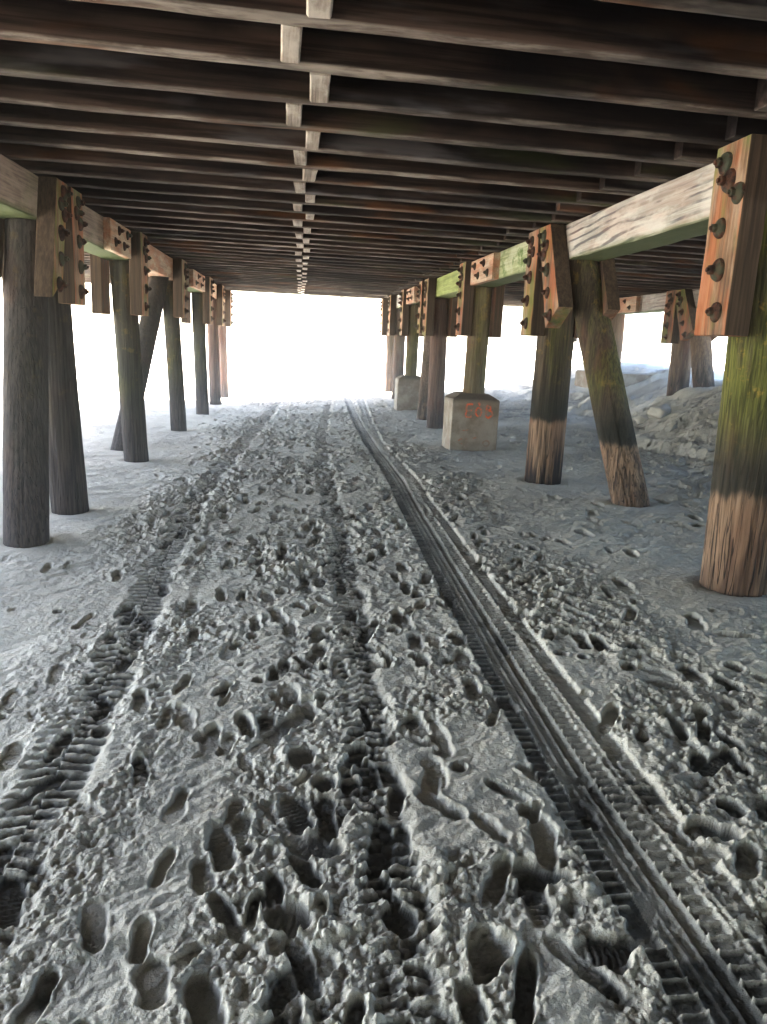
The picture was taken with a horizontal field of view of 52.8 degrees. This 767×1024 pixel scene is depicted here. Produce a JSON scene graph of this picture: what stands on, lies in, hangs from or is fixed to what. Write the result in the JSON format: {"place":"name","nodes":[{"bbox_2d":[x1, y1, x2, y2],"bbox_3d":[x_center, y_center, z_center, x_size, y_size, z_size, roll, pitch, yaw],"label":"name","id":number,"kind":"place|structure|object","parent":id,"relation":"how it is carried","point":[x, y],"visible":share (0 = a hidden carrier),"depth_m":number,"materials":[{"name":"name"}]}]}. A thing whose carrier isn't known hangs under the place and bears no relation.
{"place":"outdoors","nodes":[
{"label":"outdoors","id":0,"kind":"place"},
{"bbox_2d":[0,323,725,381],"bbox_3d":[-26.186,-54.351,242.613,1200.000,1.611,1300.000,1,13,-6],"label":"beach","id":1,"kind":"structure","parent":0,"point":[259,358],"depth_m":50.03,"materials":[{"name":"white sand"}]},
{"bbox_2d":[0,176,72,547],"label":"wooden piling","id":2,"kind":"object","parent":1,"relation":"on","point":[35,258],"visible":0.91,"depth_m":4.88,"materials":[{"name":"brown wood"}]},
{"bbox_2d":[0,154,37,219],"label":"support beam","id":3,"kind":"structure","parent":2,"relation":"on","point":[18,191],"depth_m":4.54,"materials":[{"name":"brown wood"}]},
{"bbox_2d":[2,186,88,514],"bbox_3d":[-2.402,-0.941,5.556,0.598,2.605,0.287,1,13,-6],"label":"timber pile","id":4,"kind":"object","parent":1,"relation":"on","point":[68,493],"visible":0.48,"depth_m":5.50,"materials":[{"name":"brown wood"}]},
{"bbox_2d":[2,205,132,260],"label":"support beam","id":5,"kind":"structure","parent":4,"relation":"on","point":[107,238],"depth_m":6.51,"materials":[{"name":"brown wood"}]},
{"bbox_2d":[90,231,151,462],"bbox_3d":[-2.650,-1.465,7.859,0.597,2.608,0.385,1,13,-6],"label":"timber pile","id":6,"kind":"object","parent":1,"relation":"on","point":[130,288],"visible":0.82,"depth_m":7.70,"materials":[{"name":"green wood"}]},
{"bbox_2d":[110,276,168,450],"bbox_3d":[-2.942,-1.645,9.251,0.252,2.364,1.683,4,13,5],"label":"brace pile","id":7,"kind":"object","parent":1,"relation":"on","point":[149,326],"visible":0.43,"depth_m":9.37,"materials":[{"name":"brown wood"}]},
{"bbox_2d":[148,258,188,431],"bbox_3d":[-2.946,-2.070,10.599,0.594,2.648,0.690,1,13,-6],"label":"timber pile","id":8,"kind":"object","parent":1,"relation":"on","point":[175,307],"visible":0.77,"depth_m":10.57,"materials":[{"name":"brown wood"}]},
{"bbox_2d":[147,245,172,280],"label":"support beam","id":9,"kind":"structure","parent":8,"relation":"on","point":[160,263],"depth_m":9.18,"materials":[{"name":"brown wood"}]},
{"bbox_2d":[181,276,214,414],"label":"timber pile","id":10,"kind":"object","parent":1,"relation":"on","point":[202,309],"visible":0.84,"depth_m":13.43,"materials":[{"name":"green wood"}]},
{"bbox_2d":[187,268,205,292],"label":"support beam","id":11,"kind":"structure","parent":10,"relation":"on","point":[196,281],"depth_m":11.95,"materials":[{"name":"brown wood"}]},
{"bbox_2d":[207,285,226,404],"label":"timber pile","id":12,"kind":"object","parent":1,"relation":"on","point":[219,303],"visible":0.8,"depth_m":15.59,"materials":[{"name":"brown wood"}]},
{"bbox_2d":[219,290,233,397],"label":"timber pile","id":13,"kind":"object","parent":1,"relation":"on","point":[228,307],"visible":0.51,"depth_m":17.35,"materials":[{"name":"brown wood"}]},
{"bbox_2d":[190,284,224,301],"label":"support beam","id":14,"kind":"structure","parent":13,"relation":"on","point":[215,292],"depth_m":15.05,"materials":[{"name":"brown wood"}]},
{"bbox_2d":[0,357,766,1023],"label":"sand","id":15,"kind":"structure","parent":1,"relation":"on","point":[244,629],"depth_m":2.61,"materials":[{"name":"grey sand"}]},
{"bbox_2d":[634,415,648,423],"bbox_3d":[3.501,-1.245,10.459,0.217,0.140,0.207,1,13,-6],"label":"sand clod","id":16,"kind":"object","parent":15,"relation":"on","point":[639,419],"visible":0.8,"depth_m":10.38,"materials":[{"name":"grey sand"}]},
{"bbox_2d":[647,404,670,418],"bbox_3d":[3.632,-1.311,10.157,0.296,0.216,0.279,-9,17,-43],"label":"sand clod","id":17,"kind":"object","parent":15,"relation":"on","point":[661,411],"visible":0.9,"depth_m":10.06,"materials":[{"name":"grey sand"}]},
{"bbox_2d":[379,298,393,391],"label":"timber pile","id":18,"kind":"object","parent":1,"relation":"on","point":[383,323],"visible":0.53,"depth_m":17.66,"materials":[{"name":"brown wood"}]},
{"bbox_2d":[386,295,404,398],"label":"timber pile","id":19,"kind":"object","parent":1,"relation":"on","point":[393,313],"visible":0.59,"depth_m":16.10,"materials":[{"name":"brown wood"}]},
{"bbox_2d":[388,295,400,309],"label":"support beam","id":20,"kind":"structure","parent":19,"relation":"on","point":[398,305],"depth_m":15.71,"materials":[{"name":"brown wood"}]},
{"bbox_2d":[394,289,423,410],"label":"timber pile","id":21,"kind":"object","parent":1,"relation":"on","point":[407,387],"visible":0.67,"depth_m":14.18,"materials":[{"name":"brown wood"}]},
{"bbox_2d":[405,286,418,304],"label":"support beam","id":22,"kind":"structure","parent":21,"relation":"on","point":[411,297],"depth_m":13.12,"materials":[{"name":"brown wood"}]},
{"bbox_2d":[415,281,429,419],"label":"brace pile","id":23,"kind":"object","parent":1,"relation":"on","point":[422,403],"visible":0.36,"depth_m":12.49,"materials":[{"name":"brown wood"}]},
{"bbox_2d":[420,278,457,428],"bbox_3d":[0.805,-2.193,11.720,0.587,2.550,0.453,1,13,-6],"label":"timber pile","id":24,"kind":"object","parent":1,"relation":"on","point":[439,316],"visible":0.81,"depth_m":11.58,"materials":[{"name":"brown wood"}]},
{"bbox_2d":[435,270,458,298],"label":"support beam","id":25,"kind":"structure","parent":24,"relation":"on","point":[447,286],"depth_m":10.47,"materials":[{"name":"green wood"}]},
{"bbox_2d":[442,261,504,451],"bbox_3d":[1.082,-1.630,9.117,0.596,2.490,0.550,1,13,-6],"label":"timber pile","id":26,"kind":"object","parent":1,"relation":"on","point":[470,417],"visible":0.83,"depth_m":8.96,"materials":[{"name":"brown wood"}]},
{"bbox_2d":[520,229,577,484],"bbox_3d":[1.377,-1.079,6.425,0.585,2.367,0.340,1,13,-6],"label":"timber pile","id":27,"kind":"object","parent":1,"relation":"on","point":[549,403],"visible":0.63,"depth_m":6.30,"materials":[{"name":"brown wood"}]},
{"bbox_2d":[470,241,527,287],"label":"support beam","id":28,"kind":"structure","parent":27,"relation":"on","point":[501,268],"depth_m":7.65,"materials":[{"name":"green wood"}]},
{"bbox_2d":[537,224,649,507],"bbox_3d":[1.551,-0.937,5.789,0.678,2.351,1.247,-5,15,-30],"label":"brace pile","id":29,"kind":"object","parent":1,"relation":"on","point":[587,291],"visible":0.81,"depth_m":5.67,"materials":[{"name":"brown wood"}]},
{"bbox_2d":[574,370,650,387],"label":"concrete slab","id":30,"kind":"structure","parent":1,"relation":"on","point":[630,378],"depth_m":14.03,"materials":[{"name":"grey concrete"}]},
{"bbox_2d":[611,314,624,364],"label":"timber pile","id":31,"kind":"object","parent":1,"relation":"on","point":[618,322],"visible":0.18,"depth_m":13.90,"materials":[{"name":"beige wood"}]},
{"bbox_2d":[617,295,652,313],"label":"support beam","id":32,"kind":"structure","parent":31,"relation":"on","point":[631,305],"depth_m":12.92,"materials":[{"name":"brown wood"}]},
{"bbox_2d":[661,290,690,395],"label":"timber pile","id":33,"kind":"object","parent":1,"relation":"on","point":[679,370],"visible":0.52,"depth_m":11.47,"materials":[{"name":"beige wood"}]},
{"bbox_2d":[641,288,699,312],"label":"support beam","id":34,"kind":"structure","parent":33,"relation":"on","point":[654,303],"depth_m":12.18,"materials":[{"name":"brown wood"}]},
{"bbox_2d":[675,289,716,387],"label":"brace pile","id":35,"kind":"object","parent":1,"relation":"on","point":[702,370],"visible":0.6,"depth_m":10.97,"materials":[{"name":"beige wood"}]},
{"bbox_2d":[694,134,766,596],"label":"timber pile","id":36,"kind":"object","parent":1,"relation":"on","point":[732,303],"visible":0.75,"depth_m":3.49,"materials":[{"name":"brown wood"}]},
{"bbox_2d":[565,163,714,261],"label":"support beam","id":37,"kind":"structure","parent":36,"relation":"on","point":[673,211],"depth_m":4.46,"materials":[{"name":"brown wood"}]},
{"bbox_2d":[0,277,727,356],"label":"sky","id":38,"kind":"structure","parent":0,"point":[255,313],"materials":[{"name":"white"}]},
{"bbox_2d":[0,0,766,306],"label":"boardwalk deck","id":39,"kind":"structure","parent":0,"point":[377,149],"depth_m":3.37,"materials":[{"name":"brown wood"}]}
]}

